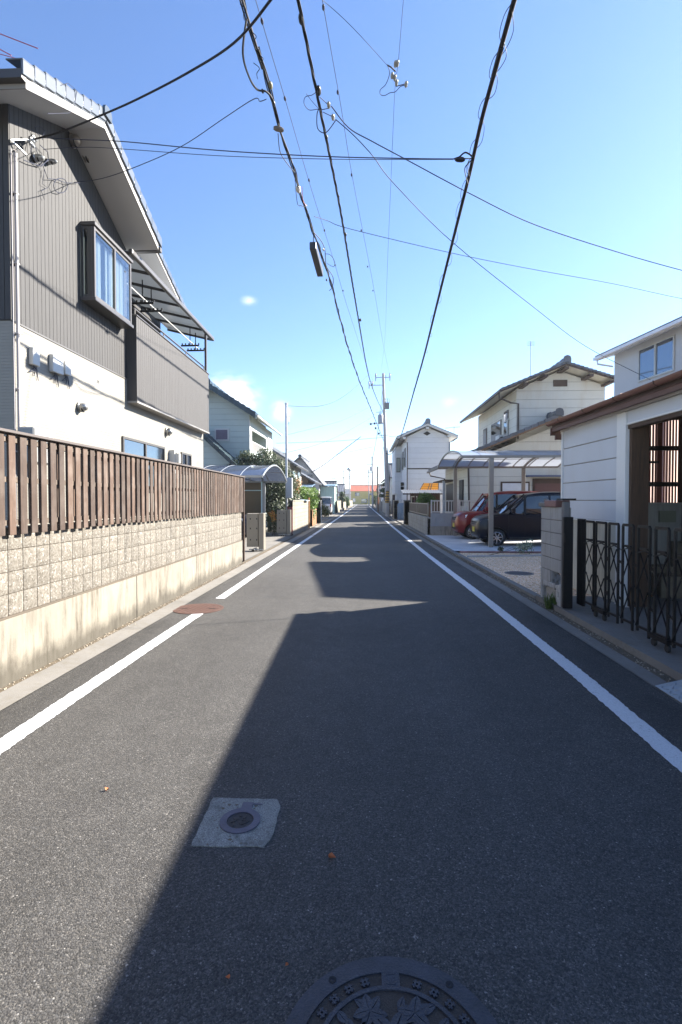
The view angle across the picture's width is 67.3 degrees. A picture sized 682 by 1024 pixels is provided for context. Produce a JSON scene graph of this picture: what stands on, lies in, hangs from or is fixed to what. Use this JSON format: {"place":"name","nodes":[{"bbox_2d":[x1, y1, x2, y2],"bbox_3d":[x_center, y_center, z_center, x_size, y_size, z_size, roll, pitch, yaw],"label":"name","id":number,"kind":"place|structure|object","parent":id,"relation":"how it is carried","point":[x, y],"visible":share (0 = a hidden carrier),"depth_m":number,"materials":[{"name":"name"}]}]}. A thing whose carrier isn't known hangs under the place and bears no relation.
{"place":"outdoors","nodes":[
{"label":"outdoors","id":0,"kind":"place"},
{"bbox_2d":[203,378,281,525],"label":"pale green house","id":1,"kind":"structure","parent":0,"point":[235,427],"depth_m":26.77,"materials":[{"name":"paint"}]},
{"bbox_2d":[215,428,228,440],"bbox_3d":[-6.232,-4.045,26.782,0.760,0.660,0.060,0,1,3],"label":"window","id":2,"kind":"structure","parent":1,"relation":"in","point":[221,434],"depth_m":26.76,"materials":[{"name":"white glass"}]},
{"bbox_2d":[242,532,299,560],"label":"driveway","id":3,"kind":"structure","parent":0,"point":[272,539],"depth_m":19.16,"materials":[{"name":"concrete"}]},
{"bbox_2d":[203,465,286,531],"bbox_3d":[-4.880,-0.451,21.729,4.350,3.065,5.880,0,1,3],"label":"carport","id":4,"kind":"object","parent":3,"relation":"on","point":[258,478],"visible":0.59,"depth_m":24.24,"materials":[{"name":"white"}]},
{"bbox_2d":[247,513,265,551],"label":"folded gate","id":5,"kind":"structure","parent":3,"relation":"on","point":[256,535],"depth_m":15.89,"materials":[{"name":"grey metal"}]},
{"bbox_2d":[266,508,276,534],"bbox_3d":[-2.998,0.441,23.042,0.730,1.267,0.687,1,2,35],"label":"shrub","id":6,"kind":"object","parent":3,"relation":"on","point":[270,523],"visible":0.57,"depth_m":22.97,"materials":[{"name":"green plant"}]},
{"bbox_2d":[269,512,276,526],"bbox_3d":[-3.008,0.501,22.615,0.432,1.164,0.282,0,1,3],"label":"flowering plant","id":7,"kind":"object","parent":3,"relation":"on","point":[272,515],"visible":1,"depth_m":22.58,"materials":[{"name":"red plant"}]},
{"bbox_2d":[277,510,291,535],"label":"folded gate","id":8,"kind":"structure","parent":3,"relation":"on","point":[283,521],"depth_m":22.59,"materials":[{"name":"grey metal"}]},
{"bbox_2d":[287,507,292,533],"bbox_3d":[-2.276,0.378,22.806,0.220,1.200,0.100,0,1,3],"label":"post","id":9,"kind":"object","parent":3,"relation":"on","point":[289,508],"visible":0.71,"depth_m":22.76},
{"bbox_2d":[324,481,337,491],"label":"house","id":10,"kind":"structure","parent":0,"point":[331,482],"depth_m":85.56,"materials":[{"name":"grey tile"}]},
{"bbox_2d":[322,512,339,518],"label":"driveway","id":11,"kind":"structure","parent":0,"point":[328,517],"depth_m":49.84,"materials":[{"name":"concrete"}]},
{"bbox_2d":[294,454,328,496],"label":"house","id":12,"kind":"structure","parent":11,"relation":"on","point":[307,465],"depth_m":60.14,"materials":[{"name":"stone"}]},
{"bbox_2d":[301,472,321,490],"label":"house","id":13,"kind":"structure","parent":12,"relation":"attached to","point":[305,479],"depth_m":48.15,"materials":[{"name":"grey tile"}]},
{"bbox_2d":[320,497,333,514],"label":"parked van","id":14,"kind":"object","parent":11,"relation":"on","point":[327,501],"visible":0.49,"depth_m":54.94,"materials":[{"name":"paint"}]},
{"bbox_2d":[321,485,336,512],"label":"garage shed","id":15,"kind":"structure","parent":11,"relation":"on","point":[328,492],"depth_m":62.09,"materials":[{"name":"metal"}]},
{"bbox_2d":[336,501,340,512],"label":"garden wall","id":16,"kind":"structure","parent":11,"relation":"on","point":[338,506],"depth_m":66.48,"materials":[{"name":"beige concrete"}]},
{"bbox_2d":[0,504,681,1023],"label":"road","id":17,"kind":"structure","parent":0,"point":[476,796],"depth_m":2.64,"materials":[{"name":"grey asphalt"}]},
{"bbox_2d":[0,505,354,710],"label":"gutter","id":18,"kind":"object","parent":17,"relation":"on","point":[19,691],"visible":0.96,"depth_m":5.70,"materials":[{"name":"concrete"}]},
{"bbox_2d":[0,506,354,753],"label":"road marking","id":19,"kind":"object","parent":17,"relation":"on","point":[15,736],"visible":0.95,"depth_m":4.56,"materials":[{"name":"paint"}]},
{"bbox_2d":[173,603,223,613],"bbox_3d":[-2.104,1.423,7.550,0.730,0.007,0.730,0,1,3],"label":"manhole cover","id":20,"kind":"object","parent":17,"relation":"on","point":[202,608],"visible":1,"depth_m":7.54,"materials":[{"name":"metal"}]},
{"bbox_2d":[191,797,279,847],"bbox_3d":[-0.508,1.537,2.550,0.378,0.010,0.387,0,1,3],"label":"valve cover","id":21,"kind":"object","parent":17,"relation":"on","point":[237,822],"visible":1,"depth_m":2.53,"materials":[{"name":"concrete"}]},
{"bbox_2d":[368,469,369,505],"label":"utility pole","id":22,"kind":"object","parent":17,"relation":"on","point":[368,489],"visible":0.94,"depth_m":149.60,"materials":[{"name":"concrete"}]},
{"bbox_2d":[366,456,373,507],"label":"utility pole","id":23,"kind":"object","parent":17,"relation":"on","point":[371,468],"visible":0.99,"depth_m":99.56,"materials":[{"name":"concrete"}]},
{"bbox_2d":[374,467,378,511],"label":"utility pole","id":24,"kind":"object","parent":17,"relation":"on","point":[377,492],"visible":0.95,"depth_m":69.72,"materials":[{"name":"grey concrete"}]},
{"bbox_2d":[285,956,497,1023],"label":"manhole cover","id":25,"kind":"object","parent":17,"relation":"on","point":[384,990],"visible":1,"depth_m":1.64,"materials":[{"name":"metal"}]},
{"bbox_2d":[369,506,681,771],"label":"road marking","id":26,"kind":"object","parent":17,"relation":"on","point":[661,745],"visible":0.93,"depth_m":4.41,"materials":[{"name":"paint"}]},
{"bbox_2d":[370,505,681,704],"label":"gutter","id":27,"kind":"object","parent":17,"relation":"on","point":[649,677],"visible":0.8,"depth_m":6.17,"materials":[{"name":"concrete"}]},
{"bbox_2d":[369,373,390,515],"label":"utility pole","id":28,"kind":"object","parent":27,"relation":"on","point":[381,419],"visible":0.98,"depth_m":50.57,"materials":[{"name":"concrete"}]},
{"bbox_2d":[239,0,383,440],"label":"telephone cable","id":29,"kind":"object","parent":28,"relation":"attached to","point":[314,249],"visible":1,"depth_m":7.68,"materials":[{"name":"black rubber"}]},
{"bbox_2d":[314,216,681,298],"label":"service wire","id":30,"kind":"object","parent":29,"relation":"attached to","point":[488,260],"visible":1,"depth_m":11.64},
{"bbox_2d":[255,0,373,381],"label":"overhead wire","id":31,"kind":"object","parent":28,"relation":"attached to","point":[262,21],"visible":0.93,"depth_m":12.17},
{"bbox_2d":[296,0,382,410],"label":"power cable","id":32,"kind":"object","parent":28,"relation":"attached to","point":[316,86],"visible":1,"depth_m":8.69,"materials":[{"name":"black rubber"}]},
{"bbox_2d":[336,120,649,379],"bbox_3d":[4.558,-5.372,12.469,11.965,2.744,0.718,-1,2,-37],"label":"service wire","id":33,"kind":"object","parent":32,"relation":"attached to","point":[464,252],"visible":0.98,"depth_m":11.44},
{"bbox_2d":[331,106,681,270],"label":"service wire","id":34,"kind":"object","parent":32,"relation":"attached to","point":[489,203],"visible":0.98,"depth_m":9.93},
{"bbox_2d":[322,1,388,369],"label":"overhead wire","id":35,"kind":"object","parent":28,"relation":"attached to","point":[323,7],"visible":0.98,"depth_m":12.85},
{"bbox_2d":[380,0,407,376],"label":"overhead wire","id":36,"kind":"object","parent":28,"relation":"attached to","point":[393,75],"visible":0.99,"depth_m":8.99,"materials":[{"name":"grey metal"}]},
{"bbox_2d":[322,0,386,64],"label":"service wire","id":37,"kind":"object","parent":36,"relation":"attached to","point":[354,29],"visible":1,"depth_m":8.01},
{"bbox_2d":[386,0,516,454],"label":"heavy cable","id":38,"kind":"object","parent":28,"relation":"attached to","point":[499,53],"visible":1,"depth_m":6.06,"materials":[{"name":"black rubber"}]},
{"bbox_2d":[45,137,469,159],"bbox_3d":[-1.518,-5.013,6.954,6.404,1.390,0.304,0,1,13],"label":"service wire","id":39,"kind":"object","parent":38,"relation":"attached to","point":[266,153],"visible":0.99,"depth_m":6.67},
{"bbox_2d":[655,680,681,702],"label":"kerb ramp","id":40,"kind":"structure","parent":27,"relation":"on","point":[673,689],"depth_m":4.25,"materials":[{"name":"concrete"}]},
{"bbox_2d":[1,504,680,710],"bbox_3d":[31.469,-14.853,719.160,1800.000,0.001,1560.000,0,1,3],"label":"ground","id":41,"kind":"structure","parent":0,"point":[291,542],"depth_m":13.21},
{"bbox_2d":[0,58,209,526],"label":"dark board house","id":42,"kind":"structure","parent":41,"relation":"on","point":[90,355],"depth_m":8.93,"materials":[{"name":"white metal"}]},
{"bbox_2d":[0,33,37,57],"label":"roof antenna","id":43,"kind":"object","parent":42,"relation":"on","point":[16,40],"visible":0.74,"depth_m":8.29,"materials":[{"name":"metal"}]},
{"bbox_2d":[80,221,133,328],"bbox_3d":[-4.473,-4.492,9.875,0.270,1.400,1.520,0,1,3],"label":"bay window","id":44,"kind":"structure","parent":42,"relation":"in","point":[103,261],"depth_m":9.78,"materials":[{"name":"glass"}]},
{"bbox_2d":[122,436,164,491],"bbox_3d":[-4.507,-1.041,11.813,0.040,1.140,2.250,0,1,3],"label":"window","id":45,"kind":"structure","parent":42,"relation":"in","point":[129,445],"depth_m":11.66,"materials":[{"name":"blue glass"}]},
{"bbox_2d":[34,0,271,139],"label":"service wire","id":46,"kind":"object","parent":42,"relation":"attached to","point":[247,29],"visible":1,"depth_m":6.16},
{"bbox_2d":[123,249,213,370],"bbox_3d":[-4.902,-5.022,13.446,1.500,1.525,5.800,0,1,3],"label":"balcony awning","id":47,"kind":"object","parent":42,"relation":"attached to","point":[148,285],"visible":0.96,"depth_m":13.41,"materials":[{"name":"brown metal"}]},
{"bbox_2d":[127,283,196,347],"bbox_3d":[-4.540,-5.010,13.480,0.030,0.030,4.800,0,1,3],"label":"laundry pole","id":48,"kind":"object","parent":47,"relation":"hanging from","point":[162,315],"visible":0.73,"depth_m":13.17,"materials":[{"name":"white metal"}]},
{"bbox_2d":[74,98,265,182],"bbox_3d":[-2.666,-5.553,7.877,4.296,0.546,0.540,1,2,33],"label":"service wire","id":49,"kind":"object","parent":42,"relation":"attached to","point":[178,147],"visible":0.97,"depth_m":7.88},
{"bbox_2d":[181,452,191,474],"bbox_3d":[-4.388,-1.373,14.528,0.040,0.580,0.800,0,1,3],"label":"window","id":50,"kind":"structure","parent":42,"relation":"in","point":[186,458],"depth_m":14.49,"materials":[{"name":"grey glass"}]},
{"bbox_2d":[43,147,452,159],"bbox_3d":[-1.646,-4.948,6.962,6.195,1.266,0.246,0,1,16],"label":"service wire","id":51,"kind":"object","parent":42,"relation":"attached to","point":[254,157],"visible":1,"depth_m":6.71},
{"bbox_2d":[0,512,242,688],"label":"block wall","id":52,"kind":"structure","parent":41,"relation":"on","point":[64,592],"depth_m":5.78,"materials":[{"name":"concrete"}]},
{"bbox_2d":[0,428,244,561],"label":"wooden fence","id":53,"kind":"object","parent":52,"relation":"on","point":[104,484],"visible":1,"depth_m":5.79,"materials":[{"name":"brown wood"}]},
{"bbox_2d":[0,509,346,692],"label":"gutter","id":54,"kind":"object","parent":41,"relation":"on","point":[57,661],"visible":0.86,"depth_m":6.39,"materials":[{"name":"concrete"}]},
{"bbox_2d":[0,562,246,689],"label":"curb","id":55,"kind":"structure","parent":54,"relation":"on","point":[106,635],"depth_m":6.75,"materials":[{"name":"grey concrete"}]},
{"bbox_2d":[229,447,301,531],"bbox_3d":[-3.801,-1.157,26.211,4.332,4.339,2.575,-1,2,-37],"label":"olive tree","id":56,"kind":"object","parent":41,"relation":"on","point":[275,494],"visible":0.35,"depth_m":25.84,"materials":[{"name":"green plant"}]},
{"bbox_2d":[285,403,292,509],"bbox_3d":[-2.584,-2.191,25.208,0.393,6.425,0.308,0,1,3],"label":"utility pole","id":57,"kind":"object","parent":41,"relation":"on","point":[289,489],"visible":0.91,"depth_m":25.21,"materials":[{"name":"silver metal"}]},
{"bbox_2d":[295,375,367,406],"bbox_3d":[-0.204,-9.300,37.728,0.453,7.596,25.640,0,1,12],"label":"service wire","id":58,"kind":"object","parent":57,"relation":"attached to","point":[329,403],"visible":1,"depth_m":34.32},
{"bbox_2d":[272,446,308,503],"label":"house","id":59,"kind":"structure","parent":41,"relation":"on","point":[295,466],"depth_m":40.46,"materials":[{"name":"grey tile"}]},
{"bbox_2d":[289,500,307,535],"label":"garden wall","id":60,"kind":"structure","parent":41,"relation":"on","point":[300,514],"depth_m":25.27,"materials":[{"name":"white concrete"}]},
{"bbox_2d":[295,484,319,519],"bbox_3d":[-2.116,-0.408,32.010,1.275,2.600,3.252,0,1,20],"label":"hedge bush","id":61,"kind":"object","parent":41,"relation":"on","point":[311,494],"visible":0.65,"depth_m":31.84,"materials":[{"name":"green plant"}]},
{"bbox_2d":[308,498,309,527],"bbox_3d":[-1.836,0.051,29.417,0.092,1.750,0.092,0,1,3],"label":"post","id":62,"kind":"object","parent":41,"relation":"on","point":[309,513],"visible":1,"depth_m":29.38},
{"bbox_2d":[310,509,316,525],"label":"garden wall","id":63,"kind":"structure","parent":41,"relation":"on","point":[312,522],"depth_m":31.73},
{"bbox_2d":[316,500,321,522],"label":"gate pillar","id":64,"kind":"structure","parent":41,"relation":"on","point":[319,514],"depth_m":36.12,"materials":[{"name":"grey concrete"}]},
{"bbox_2d":[317,494,330,516],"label":"shrub","id":65,"kind":"object","parent":41,"relation":"on","point":[325,511],"visible":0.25,"depth_m":47.37,"materials":[{"name":"green plant"}]},
{"bbox_2d":[338,491,346,507],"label":"conifer","id":66,"kind":"object","parent":41,"relation":"on","point":[342,498],"visible":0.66,"depth_m":95.75,"materials":[{"name":"green plant"}]},
{"bbox_2d":[379,483,384,500],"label":"pine","id":67,"kind":"object","parent":41,"relation":"on","point":[382,490],"visible":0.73,"depth_m":77.53,"materials":[{"name":"green plant"}]},
{"bbox_2d":[382,501,390,514],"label":"garden wall","id":68,"kind":"structure","parent":41,"relation":"on","point":[383,506],"depth_m":65.81,"materials":[{"name":"grey concrete"}]},
{"bbox_2d":[390,514,425,534],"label":"yard","id":69,"kind":"structure","parent":41,"relation":"on","point":[407,525],"depth_m":31.86,"materials":[{"name":"concrete"}]},
{"bbox_2d":[393,500,398,518],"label":"gate pillar","id":70,"kind":"structure","parent":69,"relation":"on","point":[395,502],"depth_m":42.86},
{"bbox_2d":[397,503,403,519],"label":"water tank","id":71,"kind":"object","parent":69,"relation":"on","point":[400,511],"visible":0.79,"depth_m":41.71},
{"bbox_2d":[403,500,410,524],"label":"gate pillar","id":72,"kind":"structure","parent":69,"relation":"on","point":[406,509],"depth_m":32.76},
{"bbox_2d":[408,512,430,534],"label":"garden wall","id":73,"kind":"structure","parent":69,"relation":"on","point":[421,523],"depth_m":25.68,"materials":[{"name":"grey concrete"}]},
{"bbox_2d":[409,502,428,515],"bbox_3d":[4.130,-0.220,27.698,0.060,0.630,9.300,0,1,3],"label":"panel","id":74,"kind":"object","parent":73,"relation":"on","point":[420,508],"visible":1,"depth_m":26.07,"materials":[{"name":"grey metal"}]},
{"bbox_2d":[401,490,442,516],"bbox_3d":[5.551,-0.385,35.141,2.780,2.360,2.300,0,1,3],"label":"corrugated porch","id":75,"kind":"object","parent":69,"relation":"on","point":[414,494],"visible":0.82,"depth_m":35.75,"materials":[{"name":"white metal"}]},
{"bbox_2d":[389,418,457,512],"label":"white gabled house","id":76,"kind":"structure","parent":69,"relation":"on","point":[419,452],"depth_m":41.67,"materials":[{"name":"white paint"}]},
{"bbox_2d":[396,458,400,471],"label":"window","id":77,"kind":"structure","parent":76,"relation":"in","point":[398,460],"depth_m":47.55,"materials":[{"name":"grey glass"}]},
{"bbox_2d":[420,483,438,489],"bbox_3d":[6.789,-1.936,39.407,1.739,0.661,1.825,0,1,3],"label":"amber awning","id":78,"kind":"object","parent":76,"relation":"attached to","point":[429,486],"visible":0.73,"depth_m":39.45,"materials":[{"name":"orange plastic"}]},
{"bbox_2d":[416,492,435,515],"bbox_3d":[4.895,-0.125,29.444,1.341,2.109,0.902,0,1,-18],"label":"topiary","id":79,"kind":"object","parent":69,"relation":"on","point":[425,497],"visible":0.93,"depth_m":29.28,"materials":[{"name":"green plant"}]},
{"bbox_2d":[430,513,459,534],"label":"cross wall","id":80,"kind":"structure","parent":41,"relation":"on","point":[440,523],"depth_m":22.58,"materials":[{"name":"grey concrete"}]},
{"bbox_2d":[431,500,477,512],"bbox_3d":[5.483,-0.243,22.607,3.020,0.590,0.070,0,1,3],"label":"picket fence","id":81,"kind":"object","parent":80,"relation":"on","point":[458,505],"visible":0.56,"depth_m":22.62,"materials":[{"name":"grey metal"}]},
{"bbox_2d":[374,507,538,598],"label":"kerb","id":82,"kind":"structure","parent":41,"relation":"on","point":[529,592],"depth_m":11.52,"materials":[{"name":"concrete"}]},
{"bbox_2d":[460,551,540,552],"bbox_3d":[8.072,1.216,15.118,9.010,0.075,0.250,0,1,3],"label":"brick edging","id":83,"kind":"object","parent":41,"relation":"on","point":[498,552],"visible":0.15,"depth_m":15.19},
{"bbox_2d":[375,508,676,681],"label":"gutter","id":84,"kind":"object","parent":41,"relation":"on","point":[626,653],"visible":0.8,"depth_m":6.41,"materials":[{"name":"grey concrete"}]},
{"bbox_2d":[431,542,672,682],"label":"litter","id":85,"kind":"object","parent":84,"relation":"on","point":[578,627],"visible":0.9,"depth_m":6.18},
{"bbox_2d":[542,592,556,609],"bbox_3d":[3.126,1.300,7.536,0.384,0.255,0.330,0,1,-10],"label":"weed","id":86,"kind":"object","parent":41,"relation":"on","point":[548,603],"visible":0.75,"depth_m":7.52,"materials":[{"name":"green plant"}]},
{"bbox_2d":[460,553,652,596],"bbox_3d":[7.904,1.288,11.448,9.204,0.001,6.900,0,1,3],"label":"gravel bed","id":87,"kind":"object","parent":41,"relation":"on","point":[502,565],"visible":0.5,"depth_m":11.98,"materials":[{"name":"grey gravel"}]},
{"bbox_2d":[467,554,540,556],"bbox_3d":[6.044,1.228,14.291,5.268,0.090,0.118,0,1,-7],"label":"edging strip","id":88,"kind":"object","parent":87,"relation":"on","point":[503,555],"visible":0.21,"depth_m":14.02,"materials":[{"name":"concrete"}]},
{"bbox_2d":[490,539,535,554],"bbox_3d":[4.880,0.994,14.660,1.443,0.460,0.422,0,1,-10],"label":"white flower clump","id":89,"kind":"object","parent":87,"relation":"on","point":[524,546],"visible":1,"depth_m":14.65,"materials":[{"name":"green plant"}]},
{"bbox_2d":[504,571,533,574],"bbox_3d":[3.780,1.297,10.864,0.600,0.007,0.600,0,1,3],"label":"manhole cover","id":90,"kind":"object","parent":87,"relation":"on","point":[518,573],"visible":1,"depth_m":10.81,"materials":[{"name":"black metal"}]},
{"bbox_2d":[539,498,575,606],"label":"gate block wall","id":91,"kind":"structure","parent":41,"relation":"on","point":[553,512],"depth_m":7.59,"materials":[{"name":"concrete"}]},
{"bbox_2d":[536,595,681,679],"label":"kerb","id":92,"kind":"structure","parent":41,"relation":"on","point":[668,667],"depth_m":5.49,"materials":[{"name":"concrete"}]},
{"bbox_2d":[546,370,681,606],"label":"white shed","id":93,"kind":"structure","parent":41,"relation":"on","point":[621,458],"depth_m":7.93,"materials":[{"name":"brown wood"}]},
{"bbox_2d":[569,596,681,666],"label":"gate apron","id":94,"kind":"object","parent":41,"relation":"on","point":[639,637],"depth_m":6.27,"materials":[{"name":"concrete"}]},
{"bbox_2d":[562,517,681,652],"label":"accordion gate","id":95,"kind":"structure","parent":94,"relation":"on","point":[567,565],"depth_m":5.99,"materials":[{"name":"black metal"}]},
{"bbox_2d":[593,316,681,395],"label":"pale grey house","id":96,"kind":"structure","parent":41,"relation":"on","point":[654,354],"depth_m":16.43,"materials":[{"name":"white paint"}]},
{"bbox_2d":[637,334,674,381],"bbox_3d":[9.921,-4.812,16.160,0.060,1.080,1.580,0,1,-6],"label":"window","id":97,"kind":"structure","parent":96,"relation":"in","point":[655,359],"depth_m":16.11,"materials":[{"name":"glass"}]},
{"bbox_2d":[336,484,345,500],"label":"house","id":98,"kind":"structure","parent":0,"point":[340,487],"depth_m":112.35,"materials":[{"name":"grey tile"}]},
{"bbox_2d":[0,0,681,488],"label":"sky","id":99,"kind":"structure","parent":0,"point":[582,140],"materials":[{"name":"blue"}]},
{"bbox_2d":[350,485,376,503],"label":"house","id":100,"kind":"structure","parent":0,"point":[359,494],"depth_m":207.82,"materials":[{"name":"brown metal"}]},
{"bbox_2d":[388,463,393,512],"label":"house","id":101,"kind":"structure","parent":0,"point":[390,472],"depth_m":65.66,"materials":[{"name":"grey tile"}]},
{"bbox_2d":[426,535,540,550],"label":"driveway","id":102,"kind":"structure","parent":0,"point":[458,543],"depth_m":18.31,"materials":[{"name":"concrete"}]},
{"bbox_2d":[451,491,534,538],"bbox_3d":[6.419,0.102,20.897,3.632,1.930,1.900,0,1,3],"label":"parked car","id":103,"kind":"object","parent":102,"relation":"on","point":[460,522],"visible":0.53,"depth_m":20.23,"materials":[{"name":"paint"}]},
{"bbox_2d":[437,450,560,546],"bbox_3d":[6.685,-0.607,19.518,5.211,3.411,5.580,0,1,3],"label":"carport","id":104,"kind":"object","parent":102,"relation":"on","point":[523,460],"visible":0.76,"depth_m":21.04,"materials":[{"name":"white"}]},
{"bbox_2d":[470,492,560,545],"bbox_3d":[6.461,0.216,17.908,3.632,1.840,1.900,0,1,3],"label":"parked car","id":105,"kind":"object","parent":102,"relation":"on","point":[517,517],"visible":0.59,"depth_m":17.20,"materials":[{"name":"paint"}]},
{"bbox_2d":[427,355,613,512],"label":"cream house","id":106,"kind":"structure","parent":0,"point":[517,415],"depth_m":26.19,"materials":[{"name":"beige paint"}]},
{"bbox_2d":[483,428,486,444],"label":"window","id":107,"kind":"structure","parent":106,"relation":"in","point":[485,430],"depth_m":32.76,"materials":[{"name":"grey glass"}]},
{"bbox_2d":[491,419,501,450],"bbox_3d":[9.154,-4.494,30.234,0.060,1.600,2.200,0,1,3],"label":"window","id":108,"kind":"structure","parent":106,"relation":"in","point":[496,428],"depth_m":30.24,"materials":[{"name":"clear glass"}]},
{"bbox_2d":[504,410,508,434],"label":"window","id":109,"kind":"structure","parent":106,"relation":"in","point":[506,414],"depth_m":28.11,"materials":[{"name":"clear glass"}]},
{"bbox_2d":[501,482,529,490],"bbox_3d":[8.875,-0.848,26.094,1.450,1.400,0.060,0,1,3],"label":"window","id":110,"kind":"structure","parent":106,"relation":"in","point":[505,486],"depth_m":26.06,"materials":[{"name":"white glass"}]},
{"bbox_2d":[532,479,560,491],"bbox_3d":[11.247,-0.371,25.992,3.000,2.650,0.080,0,1,3],"label":"window","id":111,"kind":"structure","parent":106,"relation":"in","point":[538,485],"depth_m":25.97,"materials":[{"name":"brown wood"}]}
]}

